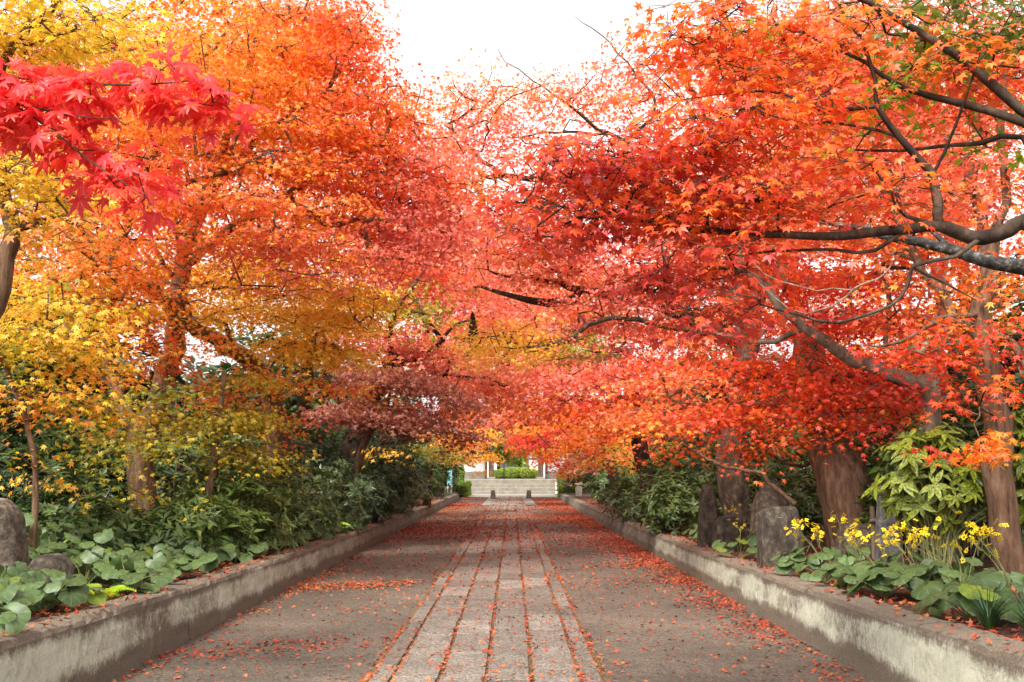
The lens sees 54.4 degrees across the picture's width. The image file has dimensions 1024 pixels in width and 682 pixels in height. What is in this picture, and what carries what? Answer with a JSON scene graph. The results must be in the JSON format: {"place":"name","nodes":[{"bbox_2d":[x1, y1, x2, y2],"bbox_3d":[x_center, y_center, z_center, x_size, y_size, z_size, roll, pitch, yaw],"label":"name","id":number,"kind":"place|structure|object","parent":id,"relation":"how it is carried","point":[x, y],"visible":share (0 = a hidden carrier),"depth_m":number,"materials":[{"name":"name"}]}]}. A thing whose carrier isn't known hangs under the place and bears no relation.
{"place":"outdoors","nodes":[
{"label":"outdoors","id":0,"kind":"place"},
{"bbox_2d":[6,485,458,620],"bbox_3d":[-31.620,5.193,32.601,56.760,0.654,78.000,0,-8,0],"label":"planting bed","id":1,"kind":"object","parent":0,"point":[53,610],"visible":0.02,"depth_m":10.02,"materials":[{"name":"soil"}]},
{"bbox_2d":[0,498,29,581],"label":"boulder","id":2,"kind":"object","parent":1,"relation":"on","point":[13,541],"visible":0.52,"depth_m":8.11,"materials":[{"name":"grey stone"}]},
{"bbox_2d":[0,602,30,634],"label":"leopard plant","id":3,"kind":"object","parent":1,"relation":"on","point":[15,617],"visible":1,"depth_m":6.09,"materials":[{"name":"green plant"}]},
{"bbox_2d":[0,561,41,587],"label":"leopard plant","id":4,"kind":"object","parent":1,"relation":"on","point":[20,569],"visible":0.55,"depth_m":7.29,"materials":[{"name":"green plant"}]},
{"bbox_2d":[0,581,59,613],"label":"leopard plant","id":5,"kind":"object","parent":1,"relation":"on","point":[12,592],"visible":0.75,"depth_m":6.63,"materials":[{"name":"green plant"}]},
{"bbox_2d":[6,568,87,610],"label":"leopard plant","id":6,"kind":"object","parent":1,"relation":"on","point":[75,596],"visible":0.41,"depth_m":7.20,"materials":[{"name":"green plant"}]},
{"bbox_2d":[20,553,75,583],"bbox_3d":[-3.781,1.957,8.131,0.389,0.433,0.421,0,-8,0],"label":"boulder","id":7,"kind":"object","parent":1,"relation":"on","point":[60,562],"visible":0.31,"depth_m":8.05,"materials":[{"name":"stone"}]},
{"bbox_2d":[0,240,106,474],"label":"maple tree","id":8,"kind":"object","parent":1,"relation":"on","point":[3,381],"visible":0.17,"depth_m":17.04,"materials":[{"name":"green plant"}]},
{"bbox_2d":[29,532,81,567],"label":"leopard plant","id":9,"kind":"object","parent":1,"relation":"on","point":[51,543],"visible":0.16,"depth_m":9.19,"materials":[{"name":"green plant"}]},
{"bbox_2d":[0,405,112,523],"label":"shrub","id":10,"kind":"object","parent":1,"relation":"on","point":[53,464],"visible":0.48,"depth_m":13.19,"materials":[{"name":"green plant"}]},
{"bbox_2d":[4,467,120,553],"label":"shrub","id":11,"kind":"object","parent":1,"relation":"on","point":[46,497],"visible":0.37,"depth_m":12.32,"materials":[{"name":"green plant"}]},
{"bbox_2d":[45,572,106,608],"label":"leopard plant","id":12,"kind":"object","parent":1,"relation":"on","point":[98,597],"visible":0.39,"depth_m":7.44,"materials":[{"name":"green plant"}]},
{"bbox_2d":[0,273,171,548],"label":"maple sapling","id":13,"kind":"object","parent":1,"relation":"on","point":[41,336],"visible":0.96,"depth_m":9.89,"materials":[{"name":"yellow plant"}]},
{"bbox_2d":[44,446,128,524],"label":"shrub","id":14,"kind":"object","parent":1,"relation":"on","point":[108,493],"visible":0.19,"depth_m":16.08,"materials":[{"name":"green plant"}]},
{"bbox_2d":[0,0,180,317],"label":"maple tree","id":15,"kind":"object","parent":1,"relation":"on","point":[36,29],"visible":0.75,"depth_m":6.62,"materials":[{"name":"yellow plant"}]},
{"bbox_2d":[38,492,148,555],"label":"shrub","id":16,"kind":"object","parent":1,"relation":"on","point":[72,528],"visible":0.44,"depth_m":10.91,"materials":[{"name":"green plant"}]},
{"bbox_2d":[0,276,189,476],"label":"evergreen tree","id":17,"kind":"object","parent":1,"relation":"on","point":[128,389],"visible":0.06,"depth_m":19.93,"materials":[{"name":"green plant"}]},
{"bbox_2d":[0,389,191,524],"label":"shrub","id":18,"kind":"object","parent":1,"relation":"on","point":[41,473],"visible":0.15,"depth_m":16.38,"materials":[{"name":"green plant"}]},
{"bbox_2d":[67,545,128,582],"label":"leopard plant","id":19,"kind":"object","parent":1,"relation":"on","point":[96,553],"visible":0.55,"depth_m":8.81,"materials":[{"name":"green plant"}]},
{"bbox_2d":[87,556,173,594],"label":"leopard plant","id":20,"kind":"object","parent":1,"relation":"on","point":[121,570],"visible":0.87,"depth_m":8.66,"materials":[{"name":"green plant"}]},
{"bbox_2d":[0,41,273,243],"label":"maple tree","id":21,"kind":"object","parent":1,"relation":"on","point":[67,85],"visible":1,"depth_m":2.54,"materials":[{"name":"red plant"}]},
{"bbox_2d":[63,404,235,514],"bbox_3d":[-6.193,2.216,17.320,2.700,2.345,2.926,0,-8,0],"label":"shrub","id":22,"kind":"object","parent":1,"relation":"on","point":[159,491],"visible":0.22,"depth_m":16.71,"materials":[{"name":"green plant"}]},
{"bbox_2d":[71,351,229,491],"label":"evergreen tree","id":23,"kind":"object","parent":1,"relation":"on","point":[180,404],"visible":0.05,"depth_m":25.05,"materials":[{"name":"green plant"}]},
{"bbox_2d":[121,551,181,583],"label":"leopard plant","id":24,"kind":"object","parent":1,"relation":"on","point":[156,562],"visible":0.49,"depth_m":9.29,"materials":[{"name":"green plant"}]},
{"bbox_2d":[0,0,340,462],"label":"maple tree","id":25,"kind":"object","parent":1,"relation":"on","point":[126,141],"visible":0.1,"depth_m":19.99,"materials":[{"name":"brown plant"}]},
{"bbox_2d":[24,362,319,512],"bbox_3d":[-4.179,1.514,12.858,2.630,2.655,4.074,-3,-8,20],"label":"maple tree","id":26,"kind":"object","parent":1,"relation":"on","point":[235,422],"visible":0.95,"depth_m":12.85,"materials":[{"name":"yellow plant"}]},
{"bbox_2d":[121,498,228,567],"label":"shrub","id":27,"kind":"object","parent":1,"relation":"on","point":[180,535],"visible":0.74,"depth_m":11.05,"materials":[{"name":"green plant"}]},
{"bbox_2d":[172,499,219,572],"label":"leopard plant","id":28,"kind":"object","parent":1,"relation":"on","point":[211,559],"visible":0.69,"depth_m":10.67,"materials":[{"name":"green plant"}]},
{"bbox_2d":[127,400,265,506],"bbox_3d":[-6.112,2.460,19.759,3.074,2.592,3.211,0,-8,0],"label":"shrub","id":29,"kind":"object","parent":1,"relation":"on","point":[168,480],"visible":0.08,"depth_m":19.21,"materials":[{"name":"green plant"}]},
{"bbox_2d":[145,489,264,562],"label":"shrub","id":30,"kind":"object","parent":1,"relation":"on","point":[218,507],"visible":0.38,"depth_m":12.38,"materials":[{"name":"green plant"}]},
{"bbox_2d":[0,222,417,515],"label":"maple tree","id":31,"kind":"object","parent":1,"relation":"on","point":[137,280],"visible":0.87,"depth_m":14.48,"materials":[{"name":"brown plant"}]},
{"bbox_2d":[0,498,443,635],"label":"fallen leaves","id":32,"kind":"object","parent":1,"relation":"on","point":[126,598],"visible":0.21,"depth_m":9.70,"materials":[{"name":"red plant"}]},
{"bbox_2d":[163,464,296,559],"bbox_3d":[-3.802,2.345,13.462,1.823,1.378,1.628,0,-8,0],"label":"shrub","id":33,"kind":"object","parent":1,"relation":"on","point":[259,512],"visible":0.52,"depth_m":13.39,"materials":[{"name":"green plant"}]},
{"bbox_2d":[174,439,329,531],"bbox_3d":[-4.117,2.419,15.791,2.405,1.746,1.847,0,-8,0],"label":"shrub","id":34,"kind":"object","parent":1,"relation":"on","point":[245,470],"visible":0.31,"depth_m":15.74,"materials":[{"name":"green plant"}]},
{"bbox_2d":[15,0,502,530],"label":"maple tree","id":35,"kind":"object","parent":1,"relation":"on","point":[303,136],"visible":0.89,"depth_m":13.64,"materials":[{"name":"brown plant"}]},
{"bbox_2d":[226,480,323,549],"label":"shrub","id":36,"kind":"object","parent":1,"relation":"on","point":[302,519],"visible":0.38,"depth_m":14.61,"materials":[{"name":"green plant"}]},
{"bbox_2d":[203,296,358,461],"bbox_3d":[-6.213,1.691,27.172,4.457,5.936,5.396,0,-8,0],"label":"evergreen tree","id":37,"kind":"object","parent":1,"relation":"on","point":[227,367],"visible":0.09,"depth_m":25.98,"materials":[{"name":"green plant"}]},
{"bbox_2d":[257,418,342,503],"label":"shrub","id":38,"kind":"object","parent":1,"relation":"on","point":[309,448],"visible":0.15,"depth_m":23.18,"materials":[{"name":"green plant"}]},
{"bbox_2d":[248,461,364,538],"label":"shrub","id":39,"kind":"object","parent":1,"relation":"on","point":[333,511],"visible":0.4,"depth_m":17.10,"materials":[{"name":"green plant"}]},
{"bbox_2d":[271,331,378,472],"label":"evergreen tree","id":40,"kind":"object","parent":1,"relation":"on","point":[343,430],"visible":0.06,"depth_m":30.75,"materials":[{"name":"green plant"}]},
{"bbox_2d":[195,0,479,472],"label":"maple tree","id":41,"kind":"object","parent":1,"relation":"on","point":[302,401],"visible":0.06,"depth_m":23.78,"materials":[{"name":"orange plant"}]},
{"bbox_2d":[287,453,395,533],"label":"shrub","id":42,"kind":"object","parent":1,"relation":"on","point":[365,484],"visible":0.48,"depth_m":19.47,"materials":[{"name":"green plant"}]},
{"bbox_2d":[316,430,420,525],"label":"shrub","id":43,"kind":"object","parent":1,"relation":"on","point":[395,484],"visible":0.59,"depth_m":22.54,"materials":[{"name":"green plant"}]},
{"bbox_2d":[323,445,429,518],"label":"shrub","id":44,"kind":"object","parent":1,"relation":"on","point":[408,491],"visible":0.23,"depth_m":24.90,"materials":[{"name":"green plant"}]},
{"bbox_2d":[294,362,494,519],"bbox_3d":[-2.174,2.166,20.817,3.371,3.563,5.257,-7,-10,42],"label":"maple tree","id":45,"kind":"object","parent":1,"relation":"on","point":[399,421],"visible":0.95,"depth_m":20.39,"materials":[{"name":"brown plant"}]},
{"bbox_2d":[363,440,431,516],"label":"shrub","id":46,"kind":"object","parent":1,"relation":"on","point":[415,479],"visible":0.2,"depth_m":28.53,"materials":[{"name":"green plant"}]},
{"bbox_2d":[301,207,544,512],"bbox_3d":[-2.466,0.738,24.926,6.779,7.390,13.090,0,-8,0],"label":"maple tree","id":47,"kind":"object","parent":1,"relation":"on","point":[408,353],"visible":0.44,"depth_m":22.43,"materials":[{"name":"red plant"}]},
{"bbox_2d":[390,410,505,507],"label":"maple tree","id":48,"kind":"object","parent":1,"relation":"on","point":[433,452],"visible":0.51,"depth_m":35.42,"materials":[{"name":"brown plant"}]},
{"bbox_2d":[392,225,659,496],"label":"maple tree","id":49,"kind":"object","parent":1,"relation":"on","point":[560,292],"visible":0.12,"depth_m":53.93,"materials":[{"name":"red plant"}]},
{"bbox_2d":[109,495,873,681],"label":"path","id":50,"kind":"structure","parent":0,"point":[705,665],"depth_m":9.67,"materials":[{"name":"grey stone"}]},
{"bbox_2d":[0,494,458,681],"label":"retaining wall","id":51,"kind":"structure","parent":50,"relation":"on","point":[110,642],"depth_m":8.28,"materials":[{"name":"concrete"}]},
{"bbox_2d":[112,588,865,681],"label":"fallen leaves","id":52,"kind":"object","parent":50,"relation":"on","point":[579,673],"visible":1,"depth_m":8.91,"materials":[{"name":"red plant"}]},
{"bbox_2d":[286,497,714,591],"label":"fallen leaves","id":53,"kind":"object","parent":50,"relation":"on","point":[579,517],"visible":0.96,"depth_m":22.43,"materials":[{"name":"red plant"}]},
{"bbox_2d":[559,494,1023,681],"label":"retaining wall","id":54,"kind":"structure","parent":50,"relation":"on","point":[864,636],"depth_m":7.84,"materials":[{"name":"concrete"}]},
{"bbox_2d":[459,494,557,498],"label":"forecourt","id":55,"kind":"structure","parent":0,"point":[532,495],"depth_m":66.35,"materials":[{"name":"beige stone"}]},
{"bbox_2d":[470,479,554,493],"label":"stone steps","id":56,"kind":"structure","parent":55,"relation":"on","point":[513,486],"depth_m":73.07,"materials":[{"name":"beige stone"}]},
{"bbox_2d":[0,0,1023,473],"label":"sky","id":57,"kind":"structure","parent":0,"point":[546,32],"materials":[{"name":"white"}]},
{"bbox_2d":[554,487,1023,641],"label":"planting bed","id":58,"kind":"object","parent":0,"point":[907,597],"visible":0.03,"depth_m":8.94,"materials":[{"name":"soil"}]},
{"bbox_2d":[485,387,601,497],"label":"maple tree","id":59,"kind":"object","parent":58,"relation":"on","point":[568,471],"visible":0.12,"depth_m":45.50,"materials":[{"name":"orange plant"}]},
{"bbox_2d":[484,384,681,507],"bbox_3d":[2.011,3.280,32.461,4.557,4.476,11.543,4,-8,-26],"label":"maple tree","id":60,"kind":"object","parent":58,"relation":"on","point":[536,444],"visible":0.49,"depth_m":31.64,"materials":[{"name":"orange plant"}]},
{"bbox_2d":[398,15,798,538],"bbox_3d":[1.507,-1.199,17.678,7.097,9.365,5.055,0,-8,0],"label":"maple tree","id":61,"kind":"object","parent":58,"relation":"on","point":[733,492],"visible":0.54,"depth_m":17.45,"materials":[{"name":"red plant"}]},
{"bbox_2d":[430,256,772,518],"bbox_3d":[1.937,1.059,25.101,9.714,6.925,6.608,-7,-11,44],"label":"maple tree","id":62,"kind":"object","parent":58,"relation":"on","point":[561,411],"visible":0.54,"depth_m":24.33,"materials":[{"name":"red plant"}]},
{"bbox_2d":[582,464,636,504],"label":"shrub","id":63,"kind":"object","parent":58,"relation":"on","point":[601,482],"visible":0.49,"depth_m":37.36,"materials":[{"name":"green plant"}]},
{"bbox_2d":[602,492,670,524],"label":"shrub","id":64,"kind":"object","parent":58,"relation":"on","point":[632,509],"visible":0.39,"depth_m":23.62,"materials":[{"name":"green plant"}]},
{"bbox_2d":[616,459,719,535],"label":"shrub","id":65,"kind":"object","parent":58,"relation":"on","point":[668,517],"visible":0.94,"depth_m":18.49,"materials":[{"name":"green plant"}]},
{"bbox_2d":[632,433,752,526],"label":"shrub","id":66,"kind":"object","parent":58,"relation":"on","point":[680,460],"visible":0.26,"depth_m":21.45,"materials":[{"name":"green plant"}]},
{"bbox_2d":[697,484,718,547],"bbox_3d":[2.954,2.724,14.976,0.320,1.131,0.376,0,-8,0],"label":"standing stone","id":67,"kind":"object","parent":58,"relation":"on","point":[708,511],"visible":0.57,"depth_m":14.85,"materials":[{"name":"grey stone"}]},
{"bbox_2d":[712,515,742,552],"bbox_3d":[3.109,2.835,14.350,0.420,0.657,0.391,0,-8,0],"label":"standing stone","id":68,"kind":"object","parent":58,"relation":"on","point":[725,529],"visible":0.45,"depth_m":14.19,"materials":[{"name":"grey stone"}]},
{"bbox_2d":[712,513,756,557],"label":"leopard plant","id":69,"kind":"object","parent":58,"relation":"on","point":[748,540],"visible":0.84,"depth_m":12.96,"materials":[{"name":"green plant"}]},
{"bbox_2d":[666,353,805,489],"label":"evergreen tree","id":70,"kind":"object","parent":58,"relation":"on","point":[700,396],"visible":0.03,"depth_m":26.79,"materials":[{"name":"green plant"}]},
{"bbox_2d":[457,0,1023,370],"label":"maple tree","id":71,"kind":"object","parent":58,"relation":"on","point":[697,192],"visible":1,"depth_m":5.43,"materials":[{"name":"red plant"}]},
{"bbox_2d":[696,417,818,520],"bbox_3d":[5.209,2.601,19.747,2.981,2.411,2.813,-3,-8,20],"label":"shrub","id":72,"kind":"object","parent":58,"relation":"on","point":[769,465],"visible":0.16,"depth_m":19.39,"materials":[{"name":"green plant"}]},
{"bbox_2d":[749,481,787,555],"bbox_3d":[3.462,2.481,13.389,0.521,1.183,0.494,0,-8,0],"label":"standing stone","id":73,"kind":"object","parent":58,"relation":"on","point":[766,496],"visible":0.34,"depth_m":13.26,"materials":[{"name":"grey stone"}]},
{"bbox_2d":[567,321,978,548],"bbox_3d":[3.466,1.327,13.320,5.563,3.247,4.002,-7,-11,44],"label":"maple tree","id":74,"kind":"object","parent":58,"relation":"on","point":[836,462],"visible":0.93,"depth_m":13.00,"materials":[{"name":"brown plant"}]},
{"bbox_2d":[667,428,795,504],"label":"branch","id":75,"kind":"object","parent":74,"relation":"attached to","point":[787,497],"visible":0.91,"depth_m":12.66,"materials":[{"name":"brown plant"}]},
{"bbox_2d":[757,505,805,571],"bbox_3d":[3.050,2.311,11.377,0.492,0.864,0.499,0,-8,0],"label":"standing stone","id":76,"kind":"object","parent":58,"relation":"on","point":[773,539],"visible":0.56,"depth_m":11.19,"materials":[{"name":"grey stone"}]},
{"bbox_2d":[743,462,824,541],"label":"shrub","id":77,"kind":"object","parent":58,"relation":"on","point":[800,480],"visible":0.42,"depth_m":15.41,"materials":[{"name":"green plant"}]},
{"bbox_2d":[598,0,996,496],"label":"maple tree","id":78,"kind":"object","parent":58,"relation":"on","point":[816,306],"visible":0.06,"depth_m":22.74,"materials":[{"name":"red plant"}]},
{"bbox_2d":[572,497,1023,652],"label":"fallen leaves","id":79,"kind":"object","parent":58,"relation":"on","point":[969,621],"visible":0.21,"depth_m":8.18,"materials":[{"name":"red plant"}]},
{"bbox_2d":[770,518,835,574],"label":"leopard plant","id":80,"kind":"object","parent":58,"relation":"on","point":[796,556],"visible":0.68,"depth_m":10.26,"materials":[{"name":"green plant"}]},
{"bbox_2d":[778,517,840,583],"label":"leopard plant","id":81,"kind":"object","parent":58,"relation":"on","point":[827,554],"visible":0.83,"depth_m":9.67,"materials":[{"name":"green plant"}]},
{"bbox_2d":[756,422,891,517],"bbox_3d":[6.594,2.739,20.814,3.244,2.313,3.030,0,-8,0],"label":"shrub","id":82,"kind":"object","parent":58,"relation":"on","point":[790,460],"visible":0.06,"depth_m":20.25,"materials":[{"name":"green plant"}]},
{"bbox_2d":[655,0,1023,581],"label":"maple tree","id":83,"kind":"object","parent":58,"relation":"on","point":[994,456],"visible":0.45,"depth_m":9.94,"materials":[{"name":"brown plant"}]},
{"bbox_2d":[660,0,1023,561],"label":"maple tree","id":84,"kind":"object","parent":58,"relation":"on","point":[832,347],"visible":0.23,"depth_m":12.49,"materials":[{"name":"red plant"}]},
{"bbox_2d":[812,524,874,589],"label":"leopard plant","id":85,"kind":"object","parent":58,"relation":"on","point":[840,570],"visible":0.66,"depth_m":8.99,"materials":[{"name":"green plant"}]},
{"bbox_2d":[806,510,886,575],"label":"leopard plant","id":86,"kind":"object","parent":58,"relation":"on","point":[814,564],"visible":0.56,"depth_m":10.14,"materials":[{"name":"green plant"}]},
{"bbox_2d":[835,523,871,558],"bbox_3d":[4.340,2.519,12.382,0.609,0.502,0.486,0,-8,0],"label":"boulder","id":87,"kind":"object","parent":58,"relation":"on","point":[864,529],"visible":0.3,"depth_m":12.25,"materials":[{"name":"grey stone"}]},
{"bbox_2d":[852,456,911,551],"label":"shrub","id":88,"kind":"object","parent":58,"relation":"on","point":[866,517],"visible":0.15,"depth_m":12.48,"materials":[{"name":"green plant"}]},
{"bbox_2d":[839,531,928,598],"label":"leopard plant","id":89,"kind":"object","parent":58,"relation":"on","point":[902,579],"visible":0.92,"depth_m":8.32,"materials":[{"name":"green plant"}]},
{"bbox_2d":[874,484,901,564],"bbox_3d":[4.150,2.108,11.020,0.301,1.083,0.168,0,-8,0],"label":"standing stone","id":90,"kind":"object","parent":58,"relation":"on","point":[880,524],"visible":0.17,"depth_m":10.95,"materials":[{"name":"grey stone"}]},
{"bbox_2d":[759,196,1023,293],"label":"old tree","id":91,"kind":"object","parent":58,"relation":"on","point":[1013,265],"visible":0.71,"depth_m":7.94,"materials":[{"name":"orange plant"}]},
{"bbox_2d":[865,526,967,599],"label":"leopard plant","id":92,"kind":"object","parent":58,"relation":"on","point":[921,591],"visible":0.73,"depth_m":8.26,"materials":[{"name":"green plant"}]},
{"bbox_2d":[850,401,983,479],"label":"shrub","id":93,"kind":"object","parent":58,"relation":"on","point":[908,431],"visible":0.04,"depth_m":17.82,"materials":[{"name":"green plant"}]},
{"bbox_2d":[853,435,989,551],"bbox_3d":[5.357,2.033,13.232,2.360,1.591,2.186,-3,-8,20],"label":"shrub","id":94,"kind":"object","parent":58,"relation":"on","point":[876,446],"visible":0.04,"depth_m":13.25,"materials":[{"name":"green plant"}]},
{"bbox_2d":[861,421,988,580],"bbox_3d":[4.194,1.596,9.919,1.396,1.601,0.992,0,-8,0],"label":"aucuba bush","id":95,"kind":"object","parent":58,"relation":"on","point":[915,486],"visible":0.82,"depth_m":9.70,"materials":[{"name":"green plant"}]},
{"bbox_2d":[838,9,1023,426],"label":"maple tree","id":96,"kind":"object","parent":58,"relation":"on","point":[1021,232],"visible":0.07,"depth_m":18.78,"materials":[{"name":"orange plant"}]},
{"bbox_2d":[838,313,1023,497],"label":"evergreen tree","id":97,"kind":"object","parent":58,"relation":"on","point":[1017,373],"visible":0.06,"depth_m":17.63,"materials":[{"name":"green plant"}]},
{"bbox_2d":[869,501,1021,559],"bbox_3d":[5.300,2.282,12.001,2.001,0.715,0.117,0,-8,0],"label":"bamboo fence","id":98,"kind":"object","parent":58,"relation":"on","point":[872,520],"visible":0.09,"depth_m":11.97,"materials":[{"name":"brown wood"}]},
{"bbox_2d":[885,516,1010,590],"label":"leopard plant","id":99,"kind":"object","parent":58,"relation":"on","point":[932,569],"visible":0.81,"depth_m":8.19,"materials":[{"name":"green plant"}]},
{"bbox_2d":[908,276,1023,431],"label":"tree","id":100,"kind":"object","parent":58,"relation":"on","point":[1020,379],"visible":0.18,"depth_m":16.03,"materials":[{"name":"orange plant"}]},
{"bbox_2d":[912,523,1020,623],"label":"leopard plant","id":101,"kind":"object","parent":58,"relation":"on","point":[937,603],"visible":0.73,"depth_m":6.93,"materials":[{"name":"green plant"}]},
{"bbox_2d":[942,363,1023,561],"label":"shrub","id":102,"kind":"object","parent":58,"relation":"on","point":[973,432],"visible":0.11,"depth_m":11.56,"materials":[{"name":"green plant"}]},
{"bbox_2d":[951,584,1021,630],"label":"grassy tuft","id":103,"kind":"object","parent":58,"relation":"on","point":[988,620],"visible":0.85,"depth_m":6.38,"materials":[{"name":"green plant"}]},
{"bbox_2d":[954,510,1023,622],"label":"leopard plant","id":104,"kind":"object","parent":58,"relation":"on","point":[1017,579],"visible":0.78,"depth_m":6.83,"materials":[{"name":"green plant"}]},
{"bbox_2d":[1011,403,1023,532],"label":"aucuba bush","id":105,"kind":"object","parent":58,"relation":"on","point":[1018,465],"visible":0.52,"depth_m":9.80,"materials":[{"name":"green plant"}]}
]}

